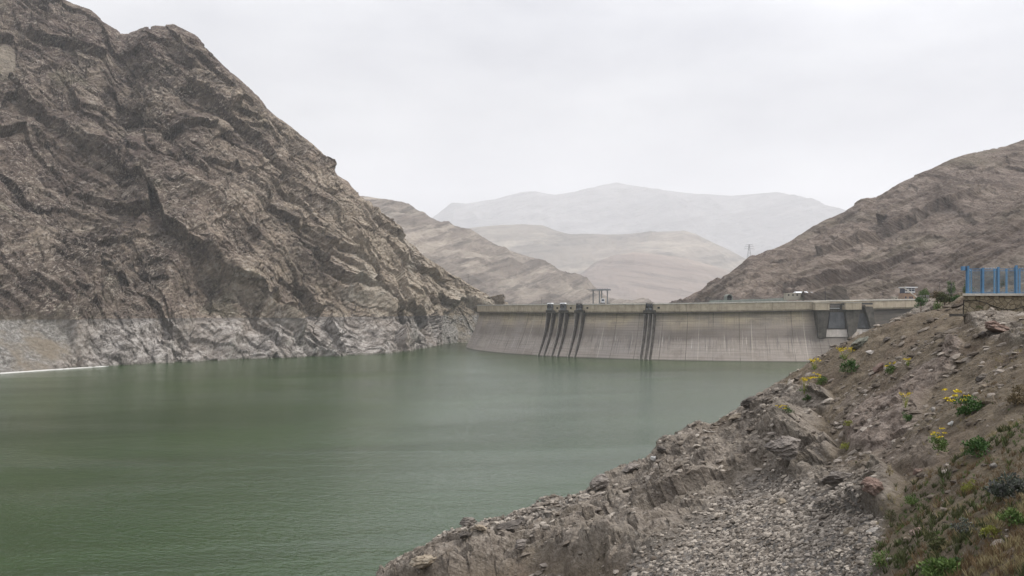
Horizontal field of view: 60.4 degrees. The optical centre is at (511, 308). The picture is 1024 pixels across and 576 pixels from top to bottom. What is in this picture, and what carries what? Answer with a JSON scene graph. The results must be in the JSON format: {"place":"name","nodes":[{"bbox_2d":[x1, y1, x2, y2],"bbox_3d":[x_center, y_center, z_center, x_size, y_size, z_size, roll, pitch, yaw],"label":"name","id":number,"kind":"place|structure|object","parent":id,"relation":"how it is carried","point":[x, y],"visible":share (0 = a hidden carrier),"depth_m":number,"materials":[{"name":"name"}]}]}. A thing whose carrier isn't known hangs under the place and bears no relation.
{"place":"outdoors","nodes":[
{"label":"outdoors","id":0,"kind":"place"},
{"bbox_2d":[0,0,507,372],"bbox_3d":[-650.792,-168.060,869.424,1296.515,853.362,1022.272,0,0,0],"label":"mountain","id":1,"kind":"structure","parent":0,"point":[171,193],"depth_m":682.11,"materials":[{"name":"grey stone"}]},
{"bbox_2d":[0,343,808,575],"bbox_3d":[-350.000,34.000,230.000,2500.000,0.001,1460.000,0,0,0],"label":"water","id":2,"kind":"structure","parent":0,"point":[358,465],"depth_m":215.24,"materials":[{"name":"green liquid"}]},
{"bbox_2d":[0,366,107,373],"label":"shore deposit","id":3,"kind":"object","parent":2,"relation":"on","point":[51,369],"visible":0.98,"depth_m":484.26,"materials":[{"name":"white stone"}]},
{"bbox_2d":[361,196,653,304],"bbox_3d":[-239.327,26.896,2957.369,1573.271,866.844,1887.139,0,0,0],"label":"brown hill","id":4,"kind":"structure","parent":0,"point":[471,257],"depth_m":2574.58,"materials":[{"name":"brown stone"}]},
{"bbox_2d":[67,0,1023,217],"label":"sky","id":5,"kind":"structure","parent":0,"point":[429,106],"materials":[{"name":"white"}]},
{"bbox_2d":[468,224,745,273],"bbox_3d":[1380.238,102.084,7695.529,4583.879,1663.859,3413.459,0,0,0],"label":"tan hill","id":6,"kind":"structure","parent":0,"point":[574,253],"depth_m":7170.67,"materials":[{"name":"beige stone"}]},
{"bbox_2d":[433,182,845,258],"bbox_3d":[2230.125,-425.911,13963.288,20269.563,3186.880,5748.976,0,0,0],"label":"distant mountain","id":7,"kind":"structure","parent":0,"point":[760,223],"depth_m":13386.42,"materials":[{"name":"grey stone"}]},
{"bbox_2d":[580,252,729,302],"bbox_3d":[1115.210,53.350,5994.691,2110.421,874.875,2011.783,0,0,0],"label":"pink hill","id":8,"kind":"structure","parent":0,"point":[654,278],"depth_m":5579.52,"materials":[{"name":"stone"}]},
{"bbox_2d":[376,284,1023,575],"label":"foreground slope","id":9,"kind":"structure","parent":0,"point":[481,553],"depth_m":57.67,"materials":[{"name":"stone"}]},
{"bbox_2d":[409,554,436,568],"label":"boulder","id":10,"kind":"object","parent":9,"relation":"on","point":[422,561],"visible":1,"depth_m":66.19,"materials":[{"name":"beige stone"}]},
{"bbox_2d":[458,531,471,539],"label":"boulder","id":11,"kind":"object","parent":9,"relation":"on","point":[463,534],"visible":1,"depth_m":67.59,"materials":[{"name":"grey stone"}]},
{"bbox_2d":[459,517,476,526],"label":"boulder","id":12,"kind":"object","parent":9,"relation":"on","point":[467,521],"visible":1,"depth_m":68.15,"materials":[{"name":"grey stone"}]},
{"bbox_2d":[475,524,486,530],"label":"boulder","id":13,"kind":"object","parent":9,"relation":"on","point":[480,527],"visible":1,"depth_m":67.81,"materials":[{"name":"beige stone"}]},
{"bbox_2d":[494,519,522,528],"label":"boulder","id":14,"kind":"object","parent":9,"relation":"on","point":[514,524],"visible":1,"depth_m":69.60,"materials":[{"name":"grey stone"}]},
{"bbox_2d":[515,539,526,550],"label":"boulder","id":15,"kind":"object","parent":9,"relation":"on","point":[520,544],"visible":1,"depth_m":65.84,"materials":[{"name":"grey stone"}]},
{"bbox_2d":[589,474,608,489],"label":"boulder","id":16,"kind":"object","parent":9,"relation":"on","point":[599,481],"visible":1,"depth_m":85.24,"materials":[{"name":"grey stone"}]},
{"bbox_2d":[621,462,639,472],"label":"boulder","id":17,"kind":"object","parent":9,"relation":"on","point":[630,467],"visible":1,"depth_m":86.23,"materials":[{"name":"grey stone"}]},
{"bbox_2d":[422,446,884,575],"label":"gravel","id":18,"kind":"structure","parent":9,"relation":"on","point":[747,502],"depth_m":44.58,"materials":[{"name":"grey gravel"}]},
{"bbox_2d":[777,498,785,504],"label":"boulder","id":19,"kind":"object","parent":18,"relation":"on","point":[781,501],"visible":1,"depth_m":49.08,"materials":[{"name":"beige stone"}]},
{"bbox_2d":[843,527,853,535],"bbox_3d":[12.485,8.240,32.556,0.331,0.334,0.377,0,0,-40],"label":"boulder","id":20,"kind":"object","parent":18,"relation":"on","point":[846,530],"visible":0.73,"depth_m":32.51,"materials":[{"name":"grey stone"}]},
{"bbox_2d":[866,527,877,533],"bbox_3d":[12.010,7.388,29.292,0.372,0.212,0.375,0,0,0],"label":"boulder","id":21,"kind":"object","parent":18,"relation":"on","point":[873,530],"visible":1,"depth_m":29.26,"materials":[{"name":"grey stone"}]},
{"bbox_2d":[656,445,665,453],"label":"boulder","id":22,"kind":"object","parent":9,"relation":"on","point":[661,449],"visible":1,"depth_m":83.67,"materials":[{"name":"grey stone"}]},
{"bbox_2d":[383,283,1023,575],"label":"scattered stones","id":23,"kind":"object","parent":9,"relation":"on","point":[968,359],"visible":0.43,"depth_m":60.16,"materials":[{"name":"grey stone"}]},
{"bbox_2d":[388,307,1023,573],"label":"rubble","id":24,"kind":"object","parent":9,"relation":"on","point":[544,525],"visible":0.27,"depth_m":68.24,"materials":[{"name":"grey stone"}]},
{"bbox_2d":[728,413,740,419],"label":"boulder","id":25,"kind":"object","parent":9,"relation":"on","point":[734,416],"visible":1,"depth_m":84.01,"materials":[{"name":"beige stone"}]},
{"bbox_2d":[740,395,757,408],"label":"boulder","id":26,"kind":"object","parent":9,"relation":"on","point":[746,402],"visible":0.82,"depth_m":83.32,"materials":[{"name":"grey stone"}]},
{"bbox_2d":[764,436,800,461],"bbox_3d":[17.774,9.145,57.546,2.565,1.698,1.986,0,0,0],"label":"boulder","id":27,"kind":"object","parent":9,"relation":"on","point":[785,448],"visible":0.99,"depth_m":56.84,"materials":[{"name":"grey stone"}]},
{"bbox_2d":[775,405,791,412],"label":"shrub","id":28,"kind":"object","parent":9,"relation":"on","point":[788,409],"visible":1,"depth_m":64.30,"materials":[{"name":"yellow plant"}]},
{"bbox_2d":[797,376,812,393],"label":"shrub","id":29,"kind":"object","parent":9,"relation":"on","point":[804,381],"visible":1,"depth_m":77.55,"materials":[{"name":"yellow plant"}]},
{"bbox_2d":[803,394,810,400],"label":"shrub","id":30,"kind":"object","parent":9,"relation":"on","point":[808,397],"visible":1,"depth_m":76.46,"materials":[{"name":"green plant"}]},
{"bbox_2d":[808,358,820,369],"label":"shrub","id":31,"kind":"object","parent":9,"relation":"on","point":[814,367],"visible":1,"depth_m":82.26,"materials":[{"name":"yellow plant"}]},
{"bbox_2d":[812,372,827,384],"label":"shrub","id":32,"kind":"object","parent":9,"relation":"on","point":[821,379],"visible":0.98,"depth_m":78.28,"materials":[{"name":"green plant"}]},
{"bbox_2d":[820,470,851,485],"bbox_3d":[17.141,8.897,46.028,1.860,0.862,1.109,0,0,0],"label":"boulder","id":33,"kind":"object","parent":9,"relation":"on","point":[834,478],"visible":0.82,"depth_m":45.75,"materials":[{"name":"grey stone"}]},
{"bbox_2d":[841,442,849,448],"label":"shrub","id":34,"kind":"object","parent":9,"relation":"on","point":[844,445],"visible":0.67,"depth_m":55.70,"materials":[{"name":"yellow plant"}]},
{"bbox_2d":[836,347,855,359],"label":"shrub","id":35,"kind":"object","parent":9,"relation":"on","point":[845,348],"visible":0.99,"depth_m":79.12,"materials":[{"name":"yellow plant"}]},
{"bbox_2d":[843,420,852,425],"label":"shrub","id":36,"kind":"object","parent":9,"relation":"on","point":[847,424],"visible":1,"depth_m":58.58,"materials":[{"name":"yellow plant"}]},
{"bbox_2d":[839,358,859,372],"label":"shrub","id":37,"kind":"object","parent":9,"relation":"on","point":[851,364],"visible":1,"depth_m":76.04,"materials":[{"name":"green plant"}]},
{"bbox_2d":[851,336,868,348],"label":"boulder","id":38,"kind":"object","parent":9,"relation":"on","point":[858,343],"visible":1,"depth_m":79.27,"materials":[{"name":"grey stone"}]},
{"bbox_2d":[861,476,883,495],"bbox_3d":[12.997,6.405,31.652,0.786,0.666,0.531,0,0,0],"label":"boulder","id":39,"kind":"object","parent":9,"relation":"on","point":[873,486],"visible":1,"depth_m":31.53,"materials":[{"name":"brown stone"}]},
{"bbox_2d":[873,362,883,372],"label":"boulder","id":40,"kind":"object","parent":9,"relation":"on","point":[878,368],"visible":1,"depth_m":70.61,"materials":[{"name":"beige stone"}]},
{"bbox_2d":[870,549,890,568],"bbox_3d":[10.380,7.077,24.693,0.627,0.575,0.592,0,0,29],"label":"shrub","id":41,"kind":"object","parent":9,"relation":"on","point":[881,559],"visible":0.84,"depth_m":24.70,"materials":[{"name":"green plant"}]},
{"bbox_2d":[883,509,895,520],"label":"shrub","id":42,"kind":"object","parent":9,"relation":"on","point":[891,516],"visible":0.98,"depth_m":29.48,"materials":[{"name":"green plant"}]},
{"bbox_2d":[884,362,895,373],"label":"shrub","id":43,"kind":"object","parent":9,"relation":"on","point":[890,369],"visible":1,"depth_m":63.49,"materials":[{"name":"green plant"}]},
{"bbox_2d":[899,392,912,407],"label":"shrub","id":44,"kind":"object","parent":9,"relation":"on","point":[905,404],"visible":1,"depth_m":51.86,"materials":[{"name":"yellow plant"}]},
{"bbox_2d":[902,411,912,421],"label":"shrub","id":45,"kind":"object","parent":9,"relation":"on","point":[907,417],"visible":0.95,"depth_m":50.25,"materials":[{"name":"green plant"}]},
{"bbox_2d":[904,494,921,505],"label":"shrub","id":46,"kind":"object","parent":9,"relation":"on","point":[911,501],"visible":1,"depth_m":29.19,"materials":[{"name":"green plant"}]},
{"bbox_2d":[909,527,920,535],"bbox_3d":[11.616,6.388,25.186,0.419,0.237,0.349,0,0,12],"label":"boulder","id":47,"kind":"object","parent":9,"relation":"on","point":[910,532],"visible":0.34,"depth_m":25.17,"materials":[{"name":"grey stone"}]},
{"bbox_2d":[912,468,921,474],"bbox_3d":[15.768,6.339,34.217,0.360,0.291,0.362,0,0,-36],"label":"boulder","id":48,"kind":"object","parent":9,"relation":"on","point":[915,471],"visible":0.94,"depth_m":34.13,"materials":[{"name":"stone"}]},
{"bbox_2d":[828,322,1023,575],"bbox_3d":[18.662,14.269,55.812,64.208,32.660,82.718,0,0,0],"label":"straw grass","id":49,"kind":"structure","parent":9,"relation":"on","point":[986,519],"depth_m":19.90,"materials":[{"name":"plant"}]},
{"bbox_2d":[851,352,1023,575],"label":"dry grass","id":50,"kind":"structure","parent":9,"relation":"on","point":[992,551],"depth_m":21.94,"materials":[{"name":"plant"}]},
{"bbox_2d":[924,532,951,550],"bbox_3d":[10.215,5.678,21.093,0.558,0.555,0.596,0,0,0],"label":"shrub","id":51,"kind":"object","parent":9,"relation":"on","point":[933,543],"visible":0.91,"depth_m":21.03,"materials":[{"name":"green plant"}]},
{"bbox_2d":[933,302,942,309],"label":"bush","id":52,"kind":"object","parent":9,"relation":"on","point":[936,306],"visible":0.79,"depth_m":119.96,"materials":[{"name":"green plant"}]},
{"bbox_2d":[928,427,948,451],"bbox_3d":[17.396,5.352,35.810,0.709,1.030,1.014,0,0,0],"label":"shrub","id":53,"kind":"object","parent":9,"relation":"on","point":[942,442],"visible":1,"depth_m":35.73,"materials":[{"name":"green plant"}]},
{"bbox_2d":[916,555,961,575],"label":"shrub","id":54,"kind":"object","parent":9,"relation":"on","point":[940,566],"visible":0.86,"depth_m":19.28,"materials":[{"name":"green plant"}]},
{"bbox_2d":[870,409,1023,575],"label":"weeds","id":55,"kind":"object","parent":9,"relation":"on","point":[937,532],"visible":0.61,"depth_m":26.94,"materials":[{"name":"green plant"}]},
{"bbox_2d":[951,557,963,565],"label":"shrub","id":56,"kind":"object","parent":9,"relation":"on","point":[958,559],"visible":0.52,"depth_m":19.39,"materials":[{"name":"green plant"}]},
{"bbox_2d":[942,388,984,414],"bbox_3d":[20.446,4.214,39.710,1.803,1.222,1.428,0,0,36],"label":"shrub","id":57,"kind":"object","parent":9,"relation":"on","point":[971,404],"visible":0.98,"depth_m":39.41,"materials":[{"name":"green plant"}]},
{"bbox_2d":[950,517,976,533],"bbox_3d":[10.683,5.152,20.712,0.691,0.455,0.599,0,0,0],"label":"shrub","id":58,"kind":"object","parent":9,"relation":"on","point":[965,528],"visible":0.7,"depth_m":20.69,"materials":[{"name":"plant"}]},
{"bbox_2d":[960,478,977,491],"bbox_3d":[14.011,5.442,26.959,0.598,0.497,0.490,0,0,0],"label":"shrub","id":59,"kind":"object","parent":9,"relation":"on","point":[968,485],"visible":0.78,"depth_m":26.90,"materials":[{"name":"yellow plant"}]},
{"bbox_2d":[960,435,993,457],"bbox_3d":[15.474,4.564,29.201,0.895,0.777,1.053,0,0,0],"label":"shrub","id":60,"kind":"object","parent":9,"relation":"on","point":[981,445],"visible":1,"depth_m":29.14,"materials":[{"name":"green plant"}]},
{"bbox_2d":[975,375,984,381],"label":"boulder","id":61,"kind":"object","parent":9,"relation":"on","point":[979,378],"visible":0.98,"depth_m":48.93,"materials":[{"name":"grey stone"}]},
{"bbox_2d":[978,331,986,337],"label":"boulder","id":62,"kind":"object","parent":9,"relation":"on","point":[982,334],"visible":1,"depth_m":55.94,"materials":[{"name":"grey stone"}]},
{"bbox_2d":[978,384,986,388],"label":"boulder","id":63,"kind":"object","parent":9,"relation":"on","point":[982,386],"visible":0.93,"depth_m":42.73,"materials":[{"name":"beige stone"}]},
{"bbox_2d":[949,293,1023,316],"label":"stone platform","id":64,"kind":"structure","parent":9,"relation":"on","point":[1008,300],"depth_m":63.88,"materials":[{"name":"stone"}]},
{"bbox_2d":[963,300,1023,316],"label":"hanging cable","id":65,"kind":"object","parent":64,"relation":"hanging from","point":[988,304],"visible":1,"depth_m":63.83,"materials":[{"name":"black rubber"}]},
{"bbox_2d":[966,265,1023,292],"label":"blue fence","id":66,"kind":"object","parent":64,"relation":"on","point":[1017,278],"visible":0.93,"depth_m":64.04,"materials":[{"name":"metal"}]},
{"bbox_2d":[979,525,1001,538],"bbox_3d":[10.608,4.930,19.420,0.379,0.348,0.508,0,0,-28],"label":"shrub","id":67,"kind":"object","parent":9,"relation":"on","point":[987,529],"visible":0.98,"depth_m":19.41,"materials":[{"name":"yellow plant"}]},
{"bbox_2d":[984,320,1009,331],"bbox_3d":[30.737,1.164,55.790,1.622,0.863,1.066,0,0,-24],"label":"boulder","id":68,"kind":"object","parent":9,"relation":"on","point":[993,325],"visible":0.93,"depth_m":55.45,"materials":[{"name":"stone"}]},
{"bbox_2d":[983,471,1023,503],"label":"shrub","id":69,"kind":"object","parent":9,"relation":"on","point":[1003,489],"visible":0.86,"depth_m":22.16,"materials":[{"name":"green plant"}]},
{"bbox_2d":[994,507,1023,526],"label":"shrub","id":70,"kind":"object","parent":9,"relation":"on","point":[1016,518],"visible":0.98,"depth_m":19.15,"materials":[{"name":"green plant"}]},
{"bbox_2d":[1006,384,1023,405],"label":"shrub","id":71,"kind":"object","parent":9,"relation":"on","point":[1017,399],"visible":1,"depth_m":36.31,"materials":[{"name":"brown plant"}]},
{"bbox_2d":[669,140,1023,312],"bbox_3d":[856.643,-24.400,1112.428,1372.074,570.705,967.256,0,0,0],"label":"mountain","id":72,"kind":"structure","parent":0,"point":[946,201],"depth_m":875.25,"materials":[{"name":"brown stone"}]},
{"bbox_2d":[724,294,732,299],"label":"tunnel portal","id":73,"kind":"object","parent":72,"relation":"attached to","point":[728,296],"visible":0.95,"depth_m":701.00,"materials":[{"name":"grey concrete"}]},
{"bbox_2d":[709,297,786,301],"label":"retaining wall","id":74,"kind":"structure","parent":72,"relation":"on","point":[756,300],"depth_m":693.40,"materials":[{"name":"grey concrete"}]},
{"bbox_2d":[801,197,1023,308],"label":"foothill","id":75,"kind":"structure","parent":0,"point":[995,240],"depth_m":644.50,"materials":[{"name":"brown stone"}]},
{"bbox_2d":[784,292,811,299],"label":"long shed","id":76,"kind":"structure","parent":75,"relation":"on","point":[793,296],"depth_m":658.00,"materials":[{"name":"beige paint"}]},
{"bbox_2d":[901,292,963,316],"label":"abutment knoll","id":77,"kind":"structure","parent":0,"point":[929,305],"depth_m":228.10,"materials":[{"name":"grey stone"}]},
{"bbox_2d":[914,296,927,311],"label":"bush","id":78,"kind":"object","parent":77,"relation":"on","point":[920,300],"visible":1,"depth_m":221.72,"materials":[{"name":"green plant"}]},
{"bbox_2d":[918,288,929,295],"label":"bush","id":79,"kind":"object","parent":77,"relation":"on","point":[925,292],"visible":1,"depth_m":319.40,"materials":[{"name":"green plant"}]},
{"bbox_2d":[928,291,941,301],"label":"bush","id":80,"kind":"object","parent":77,"relation":"on","point":[934,295],"visible":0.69,"depth_m":189.81,"materials":[{"name":"green plant"}]},
{"bbox_2d":[934,291,954,305],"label":"bush","id":81,"kind":"object","parent":77,"relation":"on","point":[944,297],"visible":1,"depth_m":187.33,"materials":[{"name":"green plant"}]},
{"bbox_2d":[947,281,956,293],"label":"round tree","id":82,"kind":"object","parent":77,"relation":"on","point":[953,289],"visible":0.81,"depth_m":199.98,"materials":[{"name":"green plant"}]},
{"bbox_2d":[950,295,961,300],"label":"bush","id":83,"kind":"object","parent":77,"relation":"on","point":[955,298],"visible":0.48,"depth_m":184.78,"materials":[{"name":"green plant"}]},
{"bbox_2d":[854,351,1023,575],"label":"green grass","id":84,"kind":"structure","parent":0,"point":[932,520],"depth_m":24.68,"materials":[{"name":"green plant"}]},
{"label":"ground","id":85,"kind":"structure","parent":0,"visible":0},
{"bbox_2d":[466,298,917,361],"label":"concrete arch dam","id":86,"kind":"structure","parent":85,"relation":"on","point":[781,331],"depth_m":581.32,"materials":[{"name":"grey concrete"}]},
{"bbox_2d":[547,303,553,309],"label":"gate hoist","id":87,"kind":"object","parent":86,"relation":"on","point":[549,307],"visible":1,"depth_m":637.60,"materials":[{"name":"grey metal"}]},
{"bbox_2d":[560,303,566,309],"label":"gate hoist","id":88,"kind":"object","parent":86,"relation":"on","point":[563,307],"visible":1,"depth_m":628.65,"materials":[{"name":"grey metal"}]},
{"bbox_2d":[576,302,582,309],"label":"gate hoist","id":89,"kind":"object","parent":86,"relation":"on","point":[579,307],"visible":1,"depth_m":619.27,"materials":[{"name":"metal"}]},
{"bbox_2d":[586,288,610,303],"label":"gantry crane","id":90,"kind":"object","parent":86,"relation":"on","point":[601,290],"visible":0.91,"depth_m":638.10,"materials":[{"name":"grey metal"}]},
{"bbox_2d":[645,303,652,309],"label":"gate hoist","id":91,"kind":"object","parent":86,"relation":"on","point":[649,306],"visible":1,"depth_m":590.37,"materials":[{"name":"metal"}]},
{"bbox_2d":[898,287,917,298],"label":"control house","id":92,"kind":"structure","parent":86,"relation":"on","point":[907,293],"depth_m":598.00,"materials":[{"name":"brick"}]}
]}

